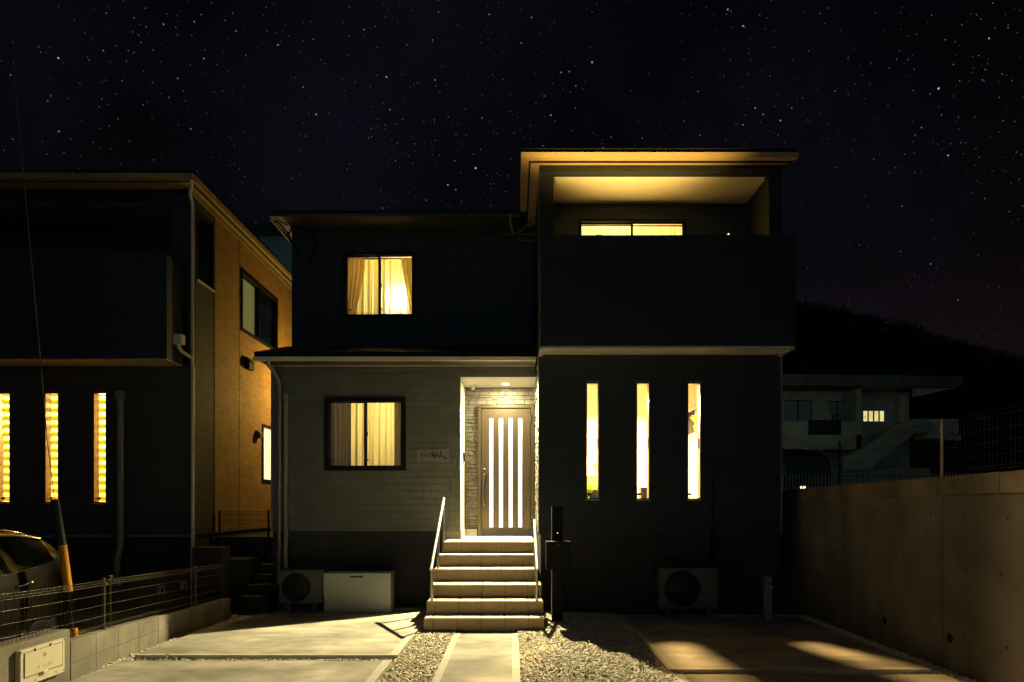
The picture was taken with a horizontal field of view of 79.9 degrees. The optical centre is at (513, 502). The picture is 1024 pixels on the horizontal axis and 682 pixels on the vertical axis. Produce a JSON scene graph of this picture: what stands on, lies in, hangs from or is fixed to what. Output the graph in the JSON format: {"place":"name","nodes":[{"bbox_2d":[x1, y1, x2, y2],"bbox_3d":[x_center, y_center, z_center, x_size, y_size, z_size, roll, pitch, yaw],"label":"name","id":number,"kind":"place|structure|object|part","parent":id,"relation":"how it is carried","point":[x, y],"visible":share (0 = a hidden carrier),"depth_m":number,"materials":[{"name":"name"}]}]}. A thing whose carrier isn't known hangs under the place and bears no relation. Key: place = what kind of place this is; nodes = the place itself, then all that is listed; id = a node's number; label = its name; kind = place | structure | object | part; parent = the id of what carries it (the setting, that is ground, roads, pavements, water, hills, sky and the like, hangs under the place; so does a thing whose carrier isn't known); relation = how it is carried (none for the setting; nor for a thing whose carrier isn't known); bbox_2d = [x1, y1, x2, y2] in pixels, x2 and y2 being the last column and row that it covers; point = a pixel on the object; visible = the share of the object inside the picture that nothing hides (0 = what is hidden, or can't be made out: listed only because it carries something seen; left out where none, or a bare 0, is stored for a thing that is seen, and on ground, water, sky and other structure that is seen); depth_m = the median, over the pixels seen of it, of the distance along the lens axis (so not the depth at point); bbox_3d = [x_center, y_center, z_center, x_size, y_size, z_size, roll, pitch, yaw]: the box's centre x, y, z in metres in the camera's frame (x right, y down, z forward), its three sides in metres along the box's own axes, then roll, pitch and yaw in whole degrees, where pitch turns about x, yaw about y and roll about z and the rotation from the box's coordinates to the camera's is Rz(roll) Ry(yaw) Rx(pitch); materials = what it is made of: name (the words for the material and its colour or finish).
{"place":"outdoors","nodes":[
{"label":"outdoors","id":0,"kind":"place"},
{"bbox_2d":[65,611,247,635],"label":"side yard","id":1,"kind":"structure","parent":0,"point":[85,617],"depth_m":9.05,"materials":[{"name":"concrete"}]},
{"bbox_2d":[0,530,74,641],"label":"parked car","id":2,"kind":"object","parent":1,"relation":"on","point":[28,562],"visible":0.53,"depth_m":6.41,"materials":[{"name":"paint"}]},
{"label":"side window","id":3,"kind":"part","parent":2,"relation":"part of","materials":[{"name":"black glass"}]},
{"bbox_2d":[8,0,77,637],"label":"guy wire","id":4,"kind":"object","parent":1,"relation":"on","point":[61,542],"visible":0.77,"depth_m":6.49,"materials":[{"name":"black metal"}]},
{"bbox_2d":[192,546,265,610],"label":"garden wall","id":5,"kind":"structure","parent":1,"relation":"on","point":[238,574],"depth_m":9.39,"materials":[{"name":"grey concrete"}]},
{"bbox_2d":[238,554,283,613],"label":"side steps","id":6,"kind":"structure","parent":1,"relation":"on","point":[261,595],"depth_m":9.61,"materials":[{"name":"grey concrete"}]},
{"bbox_2d":[69,660,391,681],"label":"driveway","id":7,"kind":"structure","parent":0,"point":[248,671],"depth_m":5.79,"materials":[{"name":"concrete"}]},
{"bbox_2d":[135,608,426,659],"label":"driveway","id":8,"kind":"structure","parent":0,"point":[301,633],"depth_m":7.31,"materials":[{"name":"concrete"}]},
{"bbox_2d":[278,568,327,611],"bbox_3d":[-3.257,1.355,9.462,0.686,0.649,0.284,0,0,0],"label":"air conditioner","id":9,"kind":"object","parent":8,"relation":"on","point":[301,585],"visible":1,"depth_m":9.33,"materials":[{"name":"white metal"}]},
{"bbox_2d":[324,571,394,611],"bbox_3d":[-2.389,1.373,9.458,1.020,0.603,0.324,0,0,0],"label":"utility cabinet","id":10,"kind":"object","parent":8,"relation":"on","point":[359,591],"visible":1,"depth_m":9.30,"materials":[{"name":"beige metal"}]},
{"bbox_2d":[432,632,519,681],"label":"path","id":11,"kind":"structure","parent":0,"point":[481,657],"depth_m":6.24,"materials":[{"name":"concrete"}]},
{"bbox_2d":[0,0,1023,359],"label":"sky","id":12,"kind":"structure","parent":0,"point":[903,194],"materials":[{"name":"black"}]},
{"bbox_2d":[638,487,646,497],"bbox_3d":[2.065,-0.120,9.400,0.270,0.239,0.200,0,0,0],"label":"storage box","id":13,"kind":"object","parent":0,"point":[642,491],"visible":0.26,"depth_m":9.30,"materials":[{"name":"brown metal"}]},
{"bbox_2d":[620,616,930,673],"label":"driveway","id":14,"kind":"structure","parent":0,"point":[737,644],"depth_m":6.75,"materials":[{"name":"concrete"}]},
{"bbox_2d":[655,566,718,618],"bbox_3d":[2.413,1.248,8.562,0.820,0.704,0.304,0,0,0],"label":"air conditioner","id":15,"kind":"object","parent":14,"relation":"on","point":[686,587],"visible":1,"depth_m":8.42,"materials":[{"name":"metal"}]},
{"bbox_2d":[762,576,772,620],"bbox_3d":[3.450,1.350,8.266,0.100,0.700,0.227,0,0,0],"label":"standpipe tap","id":16,"kind":"object","parent":14,"relation":"on","point":[767,585],"visible":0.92,"depth_m":8.28,"materials":[{"name":"metal"}]},
{"bbox_2d":[672,674,960,681],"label":"driveway","id":17,"kind":"structure","parent":0,"point":[812,678],"depth_m":5.56,"materials":[{"name":"concrete"}]},
{"bbox_2d":[782,313,1023,477],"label":"hill","id":18,"kind":"structure","parent":0,"point":[941,405],"depth_m":80.65,"materials":[{"name":"green plant"}]},
{"bbox_2d":[782,300,1023,404],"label":"woods","id":19,"kind":"object","parent":18,"relation":"on","point":[997,362],"visible":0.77,"depth_m":116.01,"materials":[{"name":"black plant"}]},
{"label":"ground","id":20,"kind":"structure","parent":0,"visible":0},
{"bbox_2d":[0,629,69,681],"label":"meter pillar","id":21,"kind":"structure","parent":20,"relation":"on","point":[8,649],"depth_m":5.13,"materials":[{"name":"concrete"}]},
{"bbox_2d":[15,638,64,681],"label":"meter box","id":22,"kind":"object","parent":21,"relation":"attached to","point":[40,662],"visible":1,"depth_m":5.14,"materials":[{"name":"beige plastic"}]},
{"bbox_2d":[0,170,291,610],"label":"house","id":23,"kind":"structure","parent":20,"relation":"on","point":[163,298],"depth_m":9.65,"materials":[{"name":"grey paint"}]},
{"bbox_2d":[0,390,10,503],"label":"window","id":24,"kind":"structure","parent":23,"relation":"in","point":[3,393],"depth_m":9.72,"materials":[{"name":"yellow glass"}]},
{"bbox_2d":[43,390,58,503],"bbox_3d":[-7.338,-0.884,9.737,0.308,1.808,0.234,0,0,0],"label":"window","id":25,"kind":"structure","parent":23,"relation":"in","point":[47,393],"depth_m":9.70,"materials":[{"name":"yellow glass"}]},
{"bbox_2d":[92,390,106,503],"bbox_3d":[-6.579,-0.884,9.737,0.297,1.808,0.234,0,0,0],"label":"window","id":26,"kind":"structure","parent":23,"relation":"in","point":[96,393],"depth_m":9.70,"materials":[{"name":"yellow glass"}]},
{"bbox_2d":[158,586,164,593],"bbox_3d":[-5.470,1.351,9.474,0.104,0.114,0.032,0,0,0],"label":"outlet plate","id":27,"kind":"object","parent":23,"relation":"attached to","point":[163,589],"visible":0.62,"depth_m":9.46,"materials":[{"name":"black plastic"}]},
{"bbox_2d":[180,582,186,588],"bbox_3d":[-5.123,1.282,9.474,0.104,0.114,0.032,0,0,0],"label":"outlet plate","id":28,"kind":"object","parent":23,"relation":"attached to","point":[184,585],"visible":0.79,"depth_m":9.46,"materials":[{"name":"black plastic"}]},
{"bbox_2d":[241,268,277,348],"bbox_3d":[-5.136,-3.800,12.280,0.108,1.164,1.764,0,0,0],"label":"window","id":29,"kind":"structure","parent":23,"relation":"in","point":[259,288],"depth_m":12.27,"materials":[{"name":"black"}]},
{"bbox_2d":[262,424,270,482],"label":"window","id":30,"kind":"structure","parent":23,"relation":"in","point":[266,429],"depth_m":12.66,"materials":[{"name":"beige glass"}]},
{"bbox_2d":[70,598,230,680],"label":"block wall","id":31,"kind":"structure","parent":20,"relation":"on","point":[93,651],"depth_m":6.74,"materials":[{"name":"concrete"}]},
{"bbox_2d":[107,575,112,626],"bbox_3d":[-4.451,1.124,6.730,0.040,0.652,0.040,0,0,0],"label":"fence post","id":32,"kind":"object","parent":31,"relation":"on","point":[109,576],"visible":0.57,"depth_m":6.72,"materials":[{"name":"brown metal"}]},
{"bbox_2d":[0,563,226,642],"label":"fence","id":33,"kind":"object","parent":31,"relation":"on","point":[103,583],"visible":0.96,"depth_m":6.38,"materials":[{"name":"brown metal"}]},
{"bbox_2d":[215,531,272,562],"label":"terrace wall","id":34,"kind":"structure","parent":20,"relation":"on","point":[249,545],"depth_m":10.44,"materials":[{"name":"grey concrete"}]},
{"bbox_2d":[219,510,269,553],"bbox_3d":[-4.639,0.502,10.485,0.878,0.755,0.064,0,0,0],"label":"fence","id":35,"kind":"object","parent":34,"relation":"on","point":[268,521],"visible":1,"depth_m":10.48,"materials":[{"name":"black metal"}]},
{"bbox_2d":[244,223,291,345],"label":"house","id":36,"kind":"structure","parent":20,"relation":"on","point":[274,241],"depth_m":22.00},
{"bbox_2d":[424,536,543,636],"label":"entrance steps","id":37,"kind":"structure","parent":20,"relation":"on","point":[483,583],"depth_m":8.25,"materials":[{"name":"tile"}]},
{"bbox_2d":[429,498,444,613],"bbox_3d":[-1.075,0.686,8.630,0.068,1.527,1.482,0,0,0],"label":"handrail","id":38,"kind":"object","parent":37,"relation":"on","point":[437,538],"visible":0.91,"depth_m":8.64,"materials":[{"name":"metal"}]},
{"bbox_2d":[532,519,538,613],"bbox_3d":[0.300,0.843,8.415,0.068,1.212,1.051,0,0,0],"label":"handrail","id":39,"kind":"object","parent":37,"relation":"on","point":[535,558],"visible":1,"depth_m":8.23,"materials":[{"name":"metal"}]},
{"bbox_2d":[252,148,798,614],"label":"house","id":40,"kind":"structure","parent":20,"relation":"on","point":[614,356],"depth_m":9.25,"materials":[{"name":"paint"}]},
{"bbox_2d":[275,220,299,252],"bbox_3d":[-3.960,-4.589,10.577,0.179,0.403,0.477,0,0,34],"label":"cable","id":41,"kind":"object","parent":40,"relation":"attached to","point":[286,232],"visible":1,"depth_m":10.66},
{"bbox_2d":[293,227,315,260],"bbox_3d":[-3.661,-4.538,10.644,0.437,0.587,0.138,0,0,0],"label":"cable","id":42,"kind":"object","parent":40,"relation":"attached to","point":[312,236],"visible":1,"depth_m":10.59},
{"bbox_2d":[324,397,405,470],"bbox_3d":[-2.402,-1.111,9.886,1.319,1.188,0.108,0,0,0],"label":"window","id":43,"kind":"structure","parent":40,"relation":"in","point":[327,400],"depth_m":9.83,"materials":[{"name":"black metal"}]},
{"bbox_2d":[331,403,400,465],"bbox_3d":[-2.402,-1.044,10.123,1.395,1.291,0.120,0,0,0],"label":"curtain","id":44,"kind":"object","parent":40,"relation":"hanging from","point":[383,431],"visible":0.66,"depth_m":10.13,"materials":[{"name":"yellow fabric"}]},
{"bbox_2d":[343,252,414,316],"bbox_3d":[-2.375,-3.842,10.796,1.264,1.139,0.108,0,0,0],"label":"window","id":45,"kind":"structure","parent":40,"relation":"in","point":[346,255],"depth_m":10.74,"materials":[{"name":"black metal"}]},
{"bbox_2d":[348,258,411,313],"bbox_3d":[-2.375,-3.781,10.972,1.400,1.252,0.122,0,0,0],"label":"curtain","id":46,"kind":"object","parent":40,"relation":"hanging from","point":[396,287],"visible":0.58,"depth_m":10.99,"materials":[{"name":"yellow fabric"}]},
{"bbox_2d":[417,449,449,460],"bbox_3d":[-1.300,-0.769,9.839,0.528,0.200,0.020,0,0,0],"label":"nameplate","id":47,"kind":"object","parent":40,"relation":"attached to","point":[433,454],"visible":1,"depth_m":9.83,"materials":[{"name":"grey"}]},
{"bbox_2d":[478,405,533,535],"bbox_3d":[-0.138,-0.566,10.720,0.991,2.306,0.181,0,0,0],"label":"front door","id":48,"kind":"structure","parent":40,"relation":"in","point":[504,459],"depth_m":10.73,"materials":[{"name":"brown wood"}]},
{"bbox_2d":[509,214,515,236],"bbox_3d":[-0.036,-4.717,10.402,0.068,0.212,0.423,0,0,9],"label":"cable","id":49,"kind":"object","parent":40,"relation":"attached to","point":[511,223],"visible":0.92,"depth_m":10.36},
{"bbox_2d":[504,217,535,234],"bbox_3d":[0.132,-4.577,10.124,0.138,0.232,1.127,0,0,-26],"label":"cable","id":50,"kind":"object","parent":40,"relation":"attached to","point":[525,226],"visible":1,"depth_m":10.21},
{"bbox_2d":[518,234,537,240],"bbox_3d":[0.219,-4.162,9.578,0.019,0.437,0.814,0,0,-21],"label":"cable bracket","id":51,"kind":"object","parent":40,"relation":"attached to","point":[526,234],"visible":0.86,"depth_m":9.61,"materials":[{"name":"black metal"}]},
{"bbox_2d":[587,474,596,476],"bbox_3d":[1.550,-0.525,12.445,1.300,0.130,0.290,0,0,0],"label":"wall shelf","id":52,"kind":"object","parent":40,"relation":"attached to","point":[591,475],"depth_m":12.30,"materials":[{"name":"white wood"}]},
{"bbox_2d":[586,380,599,499],"bbox_3d":[1.151,-0.913,8.980,0.200,1.756,0.140,0,0,0],"label":"window","id":53,"kind":"structure","parent":40,"relation":"in","point":[588,382],"depth_m":8.93,"materials":[{"name":"brown metal"}]},
{"bbox_2d":[582,225,681,234],"bbox_3d":[1.919,-3.596,10.119,1.724,1.992,0.061,0,0,0],"label":"curtain","id":54,"kind":"object","parent":40,"relation":"hanging from","point":[626,229],"visible":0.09,"depth_m":10.12,"materials":[{"name":"yellow fabric"}]},
{"bbox_2d":[578,219,686,234],"bbox_3d":[1.919,-3.567,9.936,1.749,2.059,0.108,0,0,0],"label":"window","id":55,"kind":"structure","parent":40,"relation":"in","point":[581,222],"depth_m":9.89,"materials":[{"name":"black metal"}]},
{"bbox_2d":[636,380,649,499],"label":"window","id":56,"kind":"structure","parent":40,"relation":"in","point":[638,382],"depth_m":8.93,"materials":[{"name":"brown metal"}]},
{"bbox_2d":[689,403,697,439],"bbox_3d":[3.180,-1.440,11.440,1.120,1.140,0.120,0,0,0],"label":"indoor stair","id":57,"kind":"object","parent":40,"relation":"attached to","point":[693,410],"visible":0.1,"depth_m":11.46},
{"bbox_2d":[690,415,697,430],"bbox_3d":[3.407,-1.489,11.322,0.320,0.318,0.293,0,0,0],"label":"houseplant","id":58,"kind":"object","parent":57,"relation":"on","point":[694,419],"visible":0.55,"depth_m":11.28,"materials":[{"name":"yellow plant"}]},
{"bbox_2d":[687,380,701,499],"bbox_3d":[2.636,-0.913,8.980,0.207,1.756,0.140,0,0,0],"label":"window","id":59,"kind":"structure","parent":40,"relation":"in","point":[689,382],"depth_m":8.93,"materials":[{"name":"brown metal"}]},
{"bbox_2d":[81,614,978,681],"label":"gravel","id":60,"kind":"structure","parent":20,"relation":"on","point":[893,651],"depth_m":6.40,"materials":[{"name":"grey gravel"}]},
{"bbox_2d":[164,653,175,659],"bbox_3d":[-3.554,1.609,6.314,0.152,0.082,0.158,0,0,0],"label":"weed","id":61,"kind":"object","parent":60,"relation":"on","point":[168,656],"visible":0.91,"depth_m":6.31,"materials":[{"name":"green plant"}]},
{"bbox_2d":[378,611,678,681],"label":"gravel","id":62,"kind":"structure","parent":60,"relation":"on","point":[598,631],"depth_m":6.48,"materials":[{"name":"grey gravel"}]},
{"bbox_2d":[546,506,570,620],"bbox_3d":[0.586,0.872,8.159,0.324,1.657,0.261,0,0,0],"label":"mailbox post","id":63,"kind":"object","parent":62,"relation":"on","point":[558,555],"visible":0.87,"depth_m":8.20,"materials":[{"name":"metal"}]},
{"bbox_2d":[158,626,920,681],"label":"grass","id":64,"kind":"structure","parent":60,"relation":"on","point":[639,660],"depth_m":6.11,"materials":[{"name":"green plant"}]},
{"bbox_2d":[780,470,1023,681],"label":"retaining wall","id":65,"kind":"structure","parent":20,"relation":"on","point":[930,570],"depth_m":6.39,"materials":[{"name":"concrete"}]},
{"bbox_2d":[782,403,1023,487],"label":"fence","id":66,"kind":"object","parent":65,"relation":"on","point":[941,438],"visible":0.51,"depth_m":6.65,"materials":[{"name":"brown metal"}]},
{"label":"neighbouring ground","id":67,"kind":"structure","parent":0,"visible":0},
{"bbox_2d":[782,448,830,489],"bbox_3d":[9.150,-1.043,20.600,1.936,1.446,3.750,0,0,4],"label":"parked car","id":68,"kind":"object","parent":67,"relation":"on","point":[793,460],"visible":0.33,"depth_m":18.78,"materials":[{"name":"grey paint"}]},
{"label":"rear window","id":69,"kind":"part","parent":68,"relation":"part of","materials":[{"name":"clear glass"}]},
{"bbox_2d":[784,468,929,489],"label":"lane wall","id":70,"kind":"structure","parent":67,"relation":"on","point":[898,471],"depth_m":24.00,"materials":[{"name":"grey paint"}]},
{"bbox_2d":[782,374,963,467],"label":"house","id":71,"kind":"structure","parent":67,"relation":"on","point":[863,406],"depth_m":34.60,"materials":[{"name":"grey paint"}]},
{"bbox_2d":[785,400,811,427],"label":"window","id":72,"kind":"structure","parent":71,"relation":"in","point":[795,410],"depth_m":36.07,"materials":[{"name":"teal glass"}]},
{"bbox_2d":[827,413,839,422],"bbox_3d":[18.045,-4.808,34.416,0.740,0.578,0.305,0,0,34],"label":"satellite dish","id":73,"kind":"object","parent":71,"relation":"attached to","point":[830,416],"visible":1,"depth_m":34.50,"materials":[{"name":"grey metal"}]},
{"bbox_2d":[829,401,844,431],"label":"window","id":74,"kind":"structure","parent":71,"relation":"in","point":[835,407],"depth_m":36.07,"materials":[{"name":"teal glass"}]},
{"bbox_2d":[863,410,884,421],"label":"window","id":75,"kind":"structure","parent":71,"relation":"in","point":[868,415],"depth_m":36.07,"materials":[{"name":"beige glass"}]},
{"bbox_2d":[782,473,978,489],"bbox_3d":[11.741,-0.566,17.625,8.037,0.628,0.050,0,0,0],"label":"picket fence","id":76,"kind":"object","parent":67,"relation":"on","point":[848,475],"visible":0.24,"depth_m":17.60,"materials":[{"name":"black metal"}]},
{"bbox_3d":[1.125,0.285,9.410,0.750,0.280,0.420,0,0,0],"label":"bench","id":77,"kind":"object","parent":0,"visible":0},
{"bbox_2d":[587,483,596,497],"bbox_3d":[1.093,-0.076,9.257,0.369,0.432,0.439,0,0,0],"label":"houseplant","id":78,"kind":"object","parent":77,"relation":"on","point":[589,487],"visible":0.19,"depth_m":9.20,"materials":[{"name":"plant"}]},
{"bbox_2d":[588,490,596,497],"bbox_3d":[1.280,-0.028,9.380,0.280,0.344,0.240,0,0,0],"label":"storage box","id":79,"kind":"object","parent":77,"relation":"on","point":[593,494],"visible":0.05,"depth_m":9.26,"materials":[{"name":"brown metal"}]}
]}

